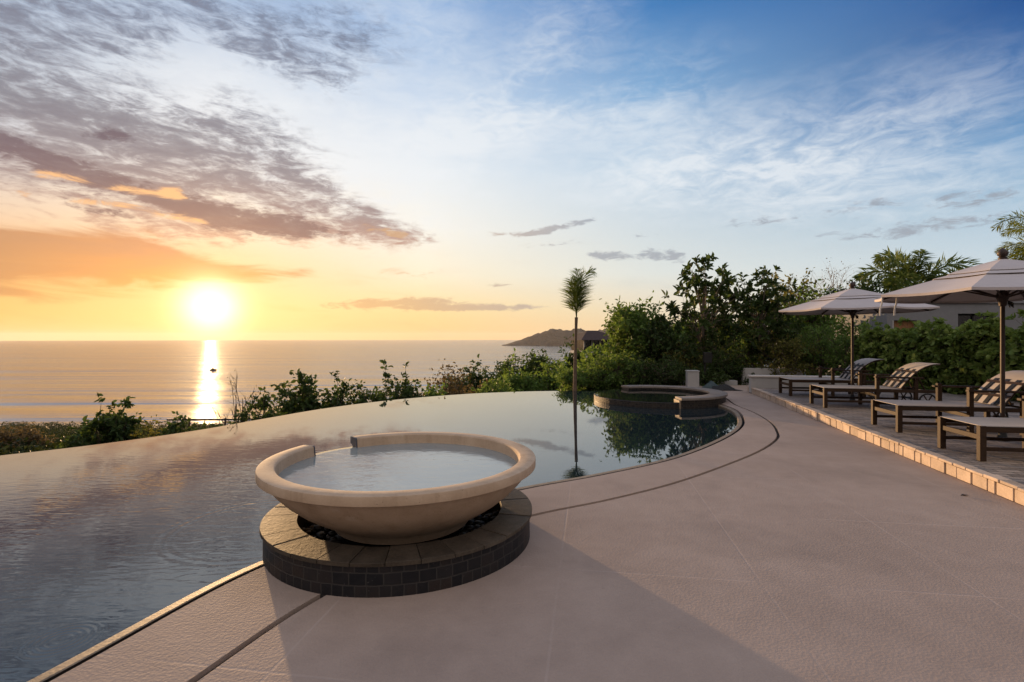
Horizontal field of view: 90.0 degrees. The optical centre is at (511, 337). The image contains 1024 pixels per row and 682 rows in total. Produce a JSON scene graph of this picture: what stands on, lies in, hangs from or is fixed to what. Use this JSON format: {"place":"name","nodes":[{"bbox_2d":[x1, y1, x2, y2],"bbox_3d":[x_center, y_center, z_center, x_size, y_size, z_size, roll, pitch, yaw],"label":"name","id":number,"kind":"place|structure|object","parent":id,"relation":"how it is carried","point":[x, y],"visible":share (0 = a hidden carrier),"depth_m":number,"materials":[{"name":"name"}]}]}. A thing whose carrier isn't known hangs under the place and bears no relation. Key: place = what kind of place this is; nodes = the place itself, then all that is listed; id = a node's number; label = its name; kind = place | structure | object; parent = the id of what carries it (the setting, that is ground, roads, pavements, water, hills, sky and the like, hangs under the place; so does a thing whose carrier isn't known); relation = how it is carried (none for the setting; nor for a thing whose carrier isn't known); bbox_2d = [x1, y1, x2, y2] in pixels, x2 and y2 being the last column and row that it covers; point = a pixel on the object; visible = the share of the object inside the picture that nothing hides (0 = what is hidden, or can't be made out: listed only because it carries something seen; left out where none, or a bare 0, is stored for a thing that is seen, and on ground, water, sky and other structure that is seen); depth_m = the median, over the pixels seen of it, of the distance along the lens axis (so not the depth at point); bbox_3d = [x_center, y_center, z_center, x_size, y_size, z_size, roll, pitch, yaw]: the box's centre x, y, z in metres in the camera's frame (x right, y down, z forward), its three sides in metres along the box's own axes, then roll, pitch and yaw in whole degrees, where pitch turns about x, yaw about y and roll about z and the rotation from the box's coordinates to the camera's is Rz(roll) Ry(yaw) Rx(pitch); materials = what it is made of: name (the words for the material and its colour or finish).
{"place":"outdoors","nodes":[
{"label":"outdoors","id":0,"kind":"place"},
{"bbox_2d":[0,425,208,428],"bbox_3d":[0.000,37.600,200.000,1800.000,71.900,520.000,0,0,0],"label":"ground","id":1,"kind":"structure","parent":0,"point":[79,426],"depth_m":346.11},
{"bbox_2d":[0,421,58,450],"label":"leafy shrub","id":2,"kind":"object","parent":1,"relation":"on","point":[31,434],"visible":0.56,"depth_m":21.75,"materials":[{"name":"green plant"}]},
{"bbox_2d":[55,430,90,448],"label":"leafy shrub","id":3,"kind":"object","parent":1,"relation":"on","point":[70,444],"visible":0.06,"depth_m":10.15,"materials":[{"name":"green plant"}]},
{"bbox_2d":[68,393,147,444],"bbox_3d":[-8.654,2.520,10.817,1.506,2.769,1.607,0,0,22],"label":"leafy shrub","id":4,"kind":"object","parent":1,"relation":"on","point":[106,425],"visible":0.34,"depth_m":10.67,"materials":[{"name":"green plant"}]},
{"bbox_2d":[102,396,140,439],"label":"leafy shrub","id":5,"kind":"object","parent":1,"relation":"on","point":[127,402],"visible":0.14,"depth_m":11.11,"materials":[{"name":"green plant"}]},
{"bbox_2d":[0,421,247,454],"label":"hillside scrub","id":6,"kind":"object","parent":1,"relation":"on","point":[58,431],"visible":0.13,"depth_m":176.98,"materials":[{"name":"green plant"}]},
{"bbox_2d":[127,414,164,439],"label":"leafy shrub","id":7,"kind":"object","parent":1,"relation":"on","point":[149,430],"visible":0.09,"depth_m":10.96,"materials":[{"name":"green plant"}]},
{"bbox_2d":[156,411,197,435],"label":"leafy shrub","id":8,"kind":"object","parent":1,"relation":"on","point":[172,427],"visible":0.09,"depth_m":11.25,"materials":[{"name":"green plant"}]},
{"bbox_2d":[191,421,207,430],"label":"leafy shrub","id":9,"kind":"object","parent":1,"relation":"on","point":[203,424],"visible":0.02,"depth_m":11.60,"materials":[{"name":"green plant"}]},
{"bbox_2d":[167,418,264,430],"bbox_3d":[-7.492,3.169,13.215,2.849,2.220,0.060,0,0,0],"label":"rail fence","id":10,"kind":"object","parent":1,"relation":"on","point":[224,419],"visible":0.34,"depth_m":13.21,"materials":[{"name":"brown wood"}]},
{"bbox_2d":[195,370,263,427],"bbox_3d":[-7.097,2.403,13.131,1.627,3.323,1.312,0,0,0],"label":"bare shrub","id":11,"kind":"object","parent":1,"relation":"on","point":[233,402],"visible":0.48,"depth_m":13.03,"materials":[{"name":"brown plant"}]},
{"bbox_2d":[228,406,263,423],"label":"leafy shrub","id":12,"kind":"object","parent":1,"relation":"on","point":[243,416],"visible":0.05,"depth_m":12.71,"materials":[{"name":"green plant"}]},
{"bbox_2d":[237,386,286,421],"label":"leafy shrub","id":13,"kind":"object","parent":1,"relation":"on","point":[270,413],"visible":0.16,"depth_m":13.13,"materials":[{"name":"green plant"}]},
{"bbox_2d":[270,383,289,407],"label":"leafy shrub","id":14,"kind":"object","parent":1,"relation":"on","point":[279,385],"visible":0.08,"depth_m":17.21,"materials":[{"name":"green plant"}]},
{"bbox_2d":[261,368,325,415],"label":"leafy shrub","id":15,"kind":"object","parent":1,"relation":"on","point":[306,403],"visible":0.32,"depth_m":16.39,"materials":[{"name":"green plant"}]},
{"bbox_2d":[296,376,318,398],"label":"leafy shrub","id":16,"kind":"object","parent":1,"relation":"on","point":[310,387],"visible":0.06,"depth_m":17.07,"materials":[{"name":"green plant"}]},
{"bbox_2d":[316,371,355,408],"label":"leafy shrub","id":17,"kind":"object","parent":1,"relation":"on","point":[336,400],"visible":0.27,"depth_m":16.43,"materials":[{"name":"green plant"}]},
{"bbox_2d":[346,378,386,404],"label":"leafy shrub","id":18,"kind":"object","parent":1,"relation":"on","point":[369,397],"visible":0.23,"depth_m":16.91,"materials":[{"name":"green plant"}]},
{"bbox_2d":[27,404,741,681],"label":"pool ledge","id":19,"kind":"object","parent":1,"relation":"on","point":[50,673],"visible":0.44,"depth_m":3.02,"materials":[{"name":"stone"}]},
{"bbox_2d":[373,359,399,399],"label":"leafy shrub","id":20,"kind":"object","parent":1,"relation":"on","point":[387,375],"visible":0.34,"depth_m":18.11,"materials":[{"name":"green plant"}]},
{"bbox_2d":[372,375,411,401],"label":"leafy shrub","id":21,"kind":"object","parent":1,"relation":"on","point":[397,389],"visible":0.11,"depth_m":17.39,"materials":[{"name":"green plant"}]},
{"bbox_2d":[259,488,531,597],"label":"round plinth","id":22,"kind":"structure","parent":1,"relation":"on","point":[300,552],"depth_m":3.24,"materials":[{"name":"tile"}]},
{"bbox_2d":[255,432,535,544],"bbox_3d":[-0.861,1.181,4.053,2.094,0.497,2.094,0,0,0],"label":"water bowl","id":23,"kind":"object","parent":22,"relation":"on","point":[397,488],"visible":1,"depth_m":3.60,"materials":[{"name":"stone"}]},
{"bbox_2d":[396,362,420,397],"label":"leafy shrub","id":24,"kind":"object","parent":1,"relation":"on","point":[405,383],"visible":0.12,"depth_m":18.02,"materials":[{"name":"green plant"}]},
{"bbox_2d":[50,399,776,681],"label":"pool coping","id":25,"kind":"object","parent":1,"relation":"on","point":[196,640],"visible":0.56,"depth_m":2.94,"materials":[{"name":"paint"}]},
{"bbox_2d":[43,420,743,681],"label":"pool slot","id":26,"kind":"object","parent":25,"relation":"in","point":[126,637],"visible":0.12,"depth_m":2.91,"materials":[{"name":"beige stone"}]},
{"bbox_2d":[594,385,727,408],"bbox_3d":[3.763,1.655,13.151,3.275,0.590,3.308,0,0,0],"label":"raised spa","id":27,"kind":"object","parent":25,"relation":"on","point":[663,396],"visible":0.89,"depth_m":12.50,"materials":[{"name":"stone"}]},
{"bbox_2d":[685,370,699,386],"bbox_3d":[5.620,1.282,15.950,0.370,0.535,0.370,0,0,8],"label":"pedestal","id":28,"kind":"object","parent":25,"relation":"on","point":[692,378],"visible":0.79,"depth_m":15.79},
{"bbox_2d":[401,385,428,398],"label":"leafy shrub","id":29,"kind":"object","parent":1,"relation":"on","point":[416,394],"visible":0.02,"depth_m":17.31,"materials":[{"name":"green plant"}]},
{"bbox_2d":[421,382,448,396],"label":"leafy shrub","id":30,"kind":"object","parent":1,"relation":"on","point":[430,392],"visible":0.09,"depth_m":18.50,"materials":[{"name":"green plant"}]},
{"bbox_2d":[421,358,472,395],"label":"leafy shrub","id":31,"kind":"object","parent":1,"relation":"on","point":[451,391],"visible":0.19,"depth_m":20.01,"materials":[{"name":"green plant"}]},
{"bbox_2d":[441,374,468,391],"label":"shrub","id":32,"kind":"object","parent":1,"relation":"on","point":[452,381],"visible":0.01,"depth_m":35.90,"materials":[{"name":"green plant"}]},
{"bbox_2d":[452,379,491,393],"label":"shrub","id":33,"kind":"object","parent":1,"relation":"on","point":[480,385],"visible":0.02,"depth_m":23.86,"materials":[{"name":"green plant"}]},
{"bbox_2d":[459,353,499,392],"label":"bush","id":34,"kind":"object","parent":1,"relation":"on","point":[474,379],"visible":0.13,"depth_m":34.54,"materials":[{"name":"green plant"}]},
{"bbox_2d":[470,372,519,393],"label":"shrub","id":35,"kind":"object","parent":1,"relation":"on","point":[493,386],"visible":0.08,"depth_m":22.00,"materials":[{"name":"green plant"}]},
{"bbox_2d":[484,353,534,379],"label":"bush","id":36,"kind":"object","parent":1,"relation":"on","point":[500,369],"visible":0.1,"depth_m":39.61,"materials":[{"name":"green plant"}]},
{"bbox_2d":[489,348,543,391],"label":"bush","id":37,"kind":"object","parent":1,"relation":"on","point":[520,382],"visible":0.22,"depth_m":24.51,"materials":[{"name":"green plant"}]},
{"bbox_2d":[517,349,564,384],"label":"bush","id":38,"kind":"object","parent":1,"relation":"on","point":[535,365],"visible":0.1,"depth_m":43.40,"materials":[{"name":"green plant"}]},
{"bbox_2d":[525,354,569,390],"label":"bush","id":39,"kind":"object","parent":1,"relation":"on","point":[547,380],"visible":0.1,"depth_m":23.78,"materials":[{"name":"green plant"}]},
{"bbox_2d":[558,333,586,370],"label":"broadleaf tree","id":40,"kind":"object","parent":1,"relation":"on","point":[571,360],"visible":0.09,"depth_m":39.73,"materials":[{"name":"green plant"}]},
{"bbox_2d":[559,267,596,390],"bbox_3d":[2.066,0.220,15.925,1.455,5.060,1.335,0,0,0],"label":"palm tree","id":41,"kind":"object","parent":1,"relation":"on","point":[577,293],"visible":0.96,"depth_m":15.84,"materials":[{"name":"green plant"}]},
{"bbox_2d":[551,364,608,390],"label":"garden bush","id":42,"kind":"object","parent":1,"relation":"on","point":[565,378],"visible":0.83,"depth_m":17.02,"materials":[{"name":"green plant"}]},
{"bbox_2d":[564,330,615,357],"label":"hillside house","id":43,"kind":"structure","parent":1,"relation":"on","point":[586,339],"depth_m":78.83,"materials":[{"name":"brown"}]},
{"bbox_2d":[554,349,627,390],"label":"bush","id":44,"kind":"object","parent":1,"relation":"on","point":[584,361],"visible":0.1,"depth_m":18.66,"materials":[{"name":"green plant"}]},
{"bbox_2d":[582,343,609,364],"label":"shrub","id":45,"kind":"object","parent":1,"relation":"on","point":[595,349],"visible":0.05,"depth_m":31.91,"materials":[{"name":"green plant"}]},
{"bbox_2d":[579,349,646,389],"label":"garden bush","id":46,"kind":"object","parent":1,"relation":"on","point":[615,373],"visible":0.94,"depth_m":16.93,"materials":[{"name":"green plant"}]},
{"bbox_2d":[595,290,683,385],"bbox_3d":[4.854,0.611,19.558,3.555,4.800,3.296,0,0,0],"label":"broadleaf tree","id":47,"kind":"object","parent":1,"relation":"on","point":[624,322],"visible":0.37,"depth_m":19.03,"materials":[{"name":"green plant"}]},
{"bbox_2d":[627,351,689,385],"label":"garden bush","id":48,"kind":"object","parent":1,"relation":"on","point":[667,376],"visible":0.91,"depth_m":16.71,"materials":[{"name":"green plant"}]},
{"bbox_2d":[627,304,702,385],"bbox_3d":[5.567,0.771,18.428,2.815,4.055,2.940,0,0,0],"label":"broadleaf tree","id":49,"kind":"object","parent":1,"relation":"on","point":[663,333],"visible":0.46,"depth_m":18.09,"materials":[{"name":"green plant"}]},
{"bbox_2d":[661,338,710,383],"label":"garden bush","id":50,"kind":"object","parent":1,"relation":"on","point":[687,362],"visible":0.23,"depth_m":17.67,"materials":[{"name":"green plant"}]},
{"bbox_2d":[669,306,720,352],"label":"broadleaf tree","id":51,"kind":"object","parent":1,"relation":"on","point":[684,331],"visible":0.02,"depth_m":21.48,"materials":[{"name":"green plant"}]},
{"bbox_2d":[682,363,730,385],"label":"garden bush","id":52,"kind":"object","parent":1,"relation":"on","point":[713,376],"visible":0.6,"depth_m":16.62,"materials":[{"name":"green plant"}]},
{"bbox_2d":[662,252,756,357],"bbox_3d":[6.963,-0.697,18.380,3.190,4.940,2.775,0,0,-20],"label":"leaved tree","id":53,"kind":"object","parent":1,"relation":"on","point":[705,319],"visible":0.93,"depth_m":18.16,"materials":[{"name":"green plant"}]},
{"bbox_2d":[683,380,736,385],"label":"garden wall","id":54,"kind":"structure","parent":1,"relation":"on","point":[731,382],"depth_m":16.84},
{"bbox_2d":[693,332,755,376],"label":"garden bush","id":55,"kind":"object","parent":1,"relation":"on","point":[719,359],"visible":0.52,"depth_m":17.49,"materials":[{"name":"green plant"}]},
{"bbox_2d":[711,316,753,367],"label":"broadleaf tree","id":56,"kind":"object","parent":1,"relation":"on","point":[737,329],"visible":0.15,"depth_m":22.49,"materials":[{"name":"green plant"}]},
{"bbox_2d":[726,363,755,384],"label":"garden bush","id":57,"kind":"object","parent":1,"relation":"on","point":[738,379],"visible":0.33,"depth_m":17.34,"materials":[{"name":"green plant"}]},
{"bbox_2d":[725,325,778,367],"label":"garden bush","id":58,"kind":"object","parent":1,"relation":"on","point":[741,346],"visible":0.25,"depth_m":17.98,"materials":[{"name":"green plant"}]},
{"bbox_2d":[721,265,804,367],"bbox_3d":[8.865,-0.421,17.967,2.807,4.356,2.882,0,0,0],"label":"leaved tree","id":59,"kind":"object","parent":1,"relation":"on","point":[758,319],"visible":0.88,"depth_m":17.55,"materials":[{"name":"green plant"}]},
{"bbox_2d":[741,368,802,384],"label":"garden wall","id":60,"kind":"structure","parent":1,"relation":"on","point":[758,371],"depth_m":17.11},
{"bbox_2d":[755,333,827,375],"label":"garden bush","id":61,"kind":"object","parent":1,"relation":"on","point":[787,361],"visible":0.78,"depth_m":16.88,"materials":[{"name":"green plant"}]},
{"bbox_2d":[764,267,821,331],"bbox_3d":[14.219,-0.538,25.983,3.372,5.978,3.342,0,0,0],"label":"broadleaf tree","id":62,"kind":"object","parent":1,"relation":"on","point":[789,291],"visible":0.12,"depth_m":25.89,"materials":[{"name":"green plant"}]},
{"bbox_2d":[773,279,857,373],"bbox_3d":[12.035,-0.269,21.017,3.208,4.283,3.708,0,0,0],"label":"broadleaf tree","id":63,"kind":"object","parent":1,"relation":"on","point":[808,320],"visible":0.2,"depth_m":20.60,"materials":[{"name":"green plant"}]},
{"bbox_2d":[786,320,849,375],"bbox_3d":[10.316,0.616,17.239,2.251,2.402,2.060,0,0,0],"label":"garden bush","id":64,"kind":"object","parent":1,"relation":"on","point":[807,341],"visible":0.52,"depth_m":16.95,"materials":[{"name":"green plant"}]},
{"bbox_2d":[796,258,856,298],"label":"bare tree","id":65,"kind":"object","parent":1,"relation":"on","point":[832,284],"visible":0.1,"depth_m":29.84,"materials":[{"name":"brown plant"}]},
{"bbox_2d":[814,315,869,375],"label":"garden bush","id":66,"kind":"object","parent":1,"relation":"on","point":[833,358],"visible":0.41,"depth_m":16.13,"materials":[{"name":"green plant"}]},
{"bbox_2d":[814,273,891,294],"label":"broadleaf tree","id":67,"kind":"object","parent":1,"relation":"on","point":[874,286],"visible":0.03,"depth_m":23.40,"materials":[{"name":"green plant"}]},
{"bbox_2d":[839,316,900,385],"bbox_3d":[10.848,0.585,15.240,1.691,2.483,1.891,0,0,0],"label":"hedge bush","id":68,"kind":"object","parent":1,"relation":"on","point":[867,339],"visible":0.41,"depth_m":14.91,"materials":[{"name":"green plant"}]},
{"bbox_2d":[776,301,1023,373],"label":"white house","id":69,"kind":"structure","parent":1,"relation":"on","point":[956,314],"depth_m":19.00,"materials":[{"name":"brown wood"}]},
{"bbox_2d":[894,321,902,329],"bbox_3d":[14.395,0.503,19.185,0.460,2.295,0.050,0,0,0],"label":"door","id":70,"kind":"structure","parent":69,"relation":"in","point":[896,324],"depth_m":19.16,"materials":[{"name":"brown wood"}]},
{"bbox_2d":[903,321,913,329],"bbox_3d":[14.835,0.503,19.185,0.400,2.295,0.050,0,0,0],"label":"door","id":71,"kind":"structure","parent":69,"relation":"in","point":[910,324],"depth_m":19.16,"materials":[{"name":"brown wood"}]},
{"bbox_2d":[958,314,989,326],"bbox_3d":[17.250,0.025,19.200,1.394,1.844,0.060,0,0,0],"label":"window","id":72,"kind":"structure","parent":69,"relation":"in","point":[961,317],"depth_m":19.20,"materials":[{"name":"black glass"}]},
{"bbox_2d":[871,317,929,388],"bbox_3d":[11.029,0.544,14.236,1.916,2.305,1.842,0,0,0],"label":"hedge bush","id":73,"kind":"object","parent":1,"relation":"on","point":[894,347],"visible":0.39,"depth_m":14.19,"materials":[{"name":"green plant"}]},
{"bbox_2d":[852,245,982,292],"bbox_3d":[19.039,-1.317,23.955,5.750,5.933,2.648,0,0,0],"label":"palm tree","id":74,"kind":"object","parent":1,"relation":"on","point":[904,275],"visible":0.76,"depth_m":23.63,"materials":[{"name":"green plant"}]},
{"bbox_2d":[900,317,958,391],"bbox_3d":[11.215,0.605,13.504,1.723,2.350,1.640,0,0,-24],"label":"hedge bush","id":75,"kind":"object","parent":1,"relation":"on","point":[928,335],"visible":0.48,"depth_m":13.36,"materials":[{"name":"green plant"}]},
{"bbox_2d":[926,319,982,393],"bbox_3d":[11.433,0.646,12.802,1.570,2.236,1.515,0,0,0],"label":"hedge bush","id":76,"kind":"object","parent":1,"relation":"on","point":[950,375],"visible":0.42,"depth_m":12.69,"materials":[{"name":"green plant"}]},
{"bbox_2d":[955,310,1014,393],"bbox_3d":[11.495,0.533,12.264,1.431,2.392,1.264,0,0,0],"label":"hedge bush","id":77,"kind":"object","parent":1,"relation":"on","point":[986,330],"visible":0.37,"depth_m":12.16,"materials":[{"name":"green plant"}]},
{"bbox_2d":[969,325,1023,385],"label":"hedge bush","id":78,"kind":"object","parent":1,"relation":"on","point":[990,373],"visible":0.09,"depth_m":11.76,"materials":[{"name":"green plant"}]},
{"bbox_2d":[985,309,1023,401],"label":"hedge bush","id":79,"kind":"object","parent":1,"relation":"on","point":[1013,356],"visible":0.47,"depth_m":11.22,"materials":[{"name":"green plant"}]},
{"bbox_2d":[990,210,1023,260],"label":"broadleaf tree","id":80,"kind":"object","parent":1,"relation":"on","point":[1018,250],"visible":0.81,"depth_m":14.75,"materials":[{"name":"green plant"}]},
{"bbox_2d":[0,391,737,681],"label":"pool water","id":81,"kind":"structure","parent":0,"point":[99,543],"depth_m":5.40,"materials":[{"name":"blue liquid"}]},
{"bbox_2d":[0,340,825,424],"bbox_3d":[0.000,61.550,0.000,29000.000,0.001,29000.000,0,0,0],"label":"sea","id":82,"kind":"structure","parent":0,"point":[41,382],"depth_m":994.13,"materials":[{"name":"liquid"}]},
{"bbox_2d":[0,0,1023,340],"label":"sky","id":83,"kind":"structure","parent":0,"point":[170,169],"materials":[{"name":"blue"}]},
{"bbox_2d":[197,385,1023,681],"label":"terrace","id":84,"kind":"structure","parent":0,"point":[803,548],"depth_m":3.07,"materials":[{"name":"paint"}]},
{"bbox_2d":[196,401,779,681],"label":"drain channel","id":85,"kind":"object","parent":84,"relation":"on","point":[778,436],"visible":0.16,"depth_m":2.76,"materials":[{"name":"metal"}]},
{"bbox_2d":[703,352,711,384],"bbox_3d":[6.320,1.060,16.560,0.260,1.180,0.140,0,0,0],"label":"post box","id":86,"kind":"object","parent":84,"relation":"on","point":[707,357],"visible":0.96,"depth_m":16.49,"materials":[{"name":"metal"}]},
{"bbox_2d":[702,381,742,390],"bbox_3d":[6.207,1.423,15.318,1.073,0.247,0.835,0,0,0],"label":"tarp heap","id":87,"kind":"object","parent":84,"relation":"on","point":[713,385],"visible":0.86,"depth_m":15.14,"materials":[{"name":"grey fabric"}]},
{"bbox_2d":[747,386,1023,505],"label":"deck kerb","id":88,"kind":"structure","parent":84,"relation":"on","point":[1007,488],"depth_m":6.34,"materials":[{"name":"stone"}]},
{"bbox_2d":[758,388,1023,483],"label":"paved deck","id":89,"kind":"structure","parent":84,"relation":"on","point":[1009,465],"depth_m":7.87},
{"bbox_2d":[747,375,857,392],"bbox_3d":[7.977,1.290,14.120,2.713,0.480,0.310,0,0,11],"label":"lounge chair","id":90,"kind":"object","parent":89,"relation":"on","point":[763,381],"depth_m":14.15,"materials":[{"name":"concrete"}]},
{"bbox_2d":[779,358,883,396],"bbox_3d":[7.682,0.943,12.386,2.061,0.888,0.860,0,0,9],"label":"sun lounger","id":91,"kind":"object","parent":89,"relation":"on","point":[859,366],"visible":0.63,"depth_m":12.18,"materials":[{"name":"brown wood"}]},
{"bbox_2d":[778,282,939,399],"bbox_3d":[7.380,0.085,11.100,2.772,2.610,2.772,0,0,-13],"label":"market umbrella","id":92,"kind":"object","parent":89,"relation":"on","point":[852,302],"visible":0.94,"depth_m":10.82,"materials":[{"name":"fabric"}]},
{"bbox_2d":[809,362,940,407],"bbox_3d":[7.259,0.943,10.316,2.061,0.888,0.860,0,0,10],"label":"sun lounger","id":93,"kind":"object","parent":89,"relation":"on","point":[897,380],"visible":0.88,"depth_m":10.12,"materials":[{"name":"brown wood"}]},
{"bbox_2d":[871,370,1023,434],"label":"sun lounger","id":94,"kind":"object","parent":89,"relation":"on","point":[985,398],"visible":0.79,"depth_m":7.55,"materials":[{"name":"brown wood"}]},
{"bbox_2d":[874,248,1023,436],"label":"market umbrella","id":95,"kind":"object","parent":89,"relation":"on","point":[1000,280],"visible":0.94,"depth_m":6.91,"materials":[{"name":"beige fabric"}]},
{"bbox_2d":[937,395,1023,460],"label":"sun lounger","id":96,"kind":"object","parent":89,"relation":"on","point":[984,425],"visible":1,"depth_m":6.06,"materials":[{"name":"brown wood"}]},
{"bbox_2d":[502,324,772,345],"bbox_3d":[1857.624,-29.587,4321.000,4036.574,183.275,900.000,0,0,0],"label":"headland","id":97,"kind":"structure","parent":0,"point":[553,337],"depth_m":3979.64,"materials":[{"name":"grey stone"}]}
]}

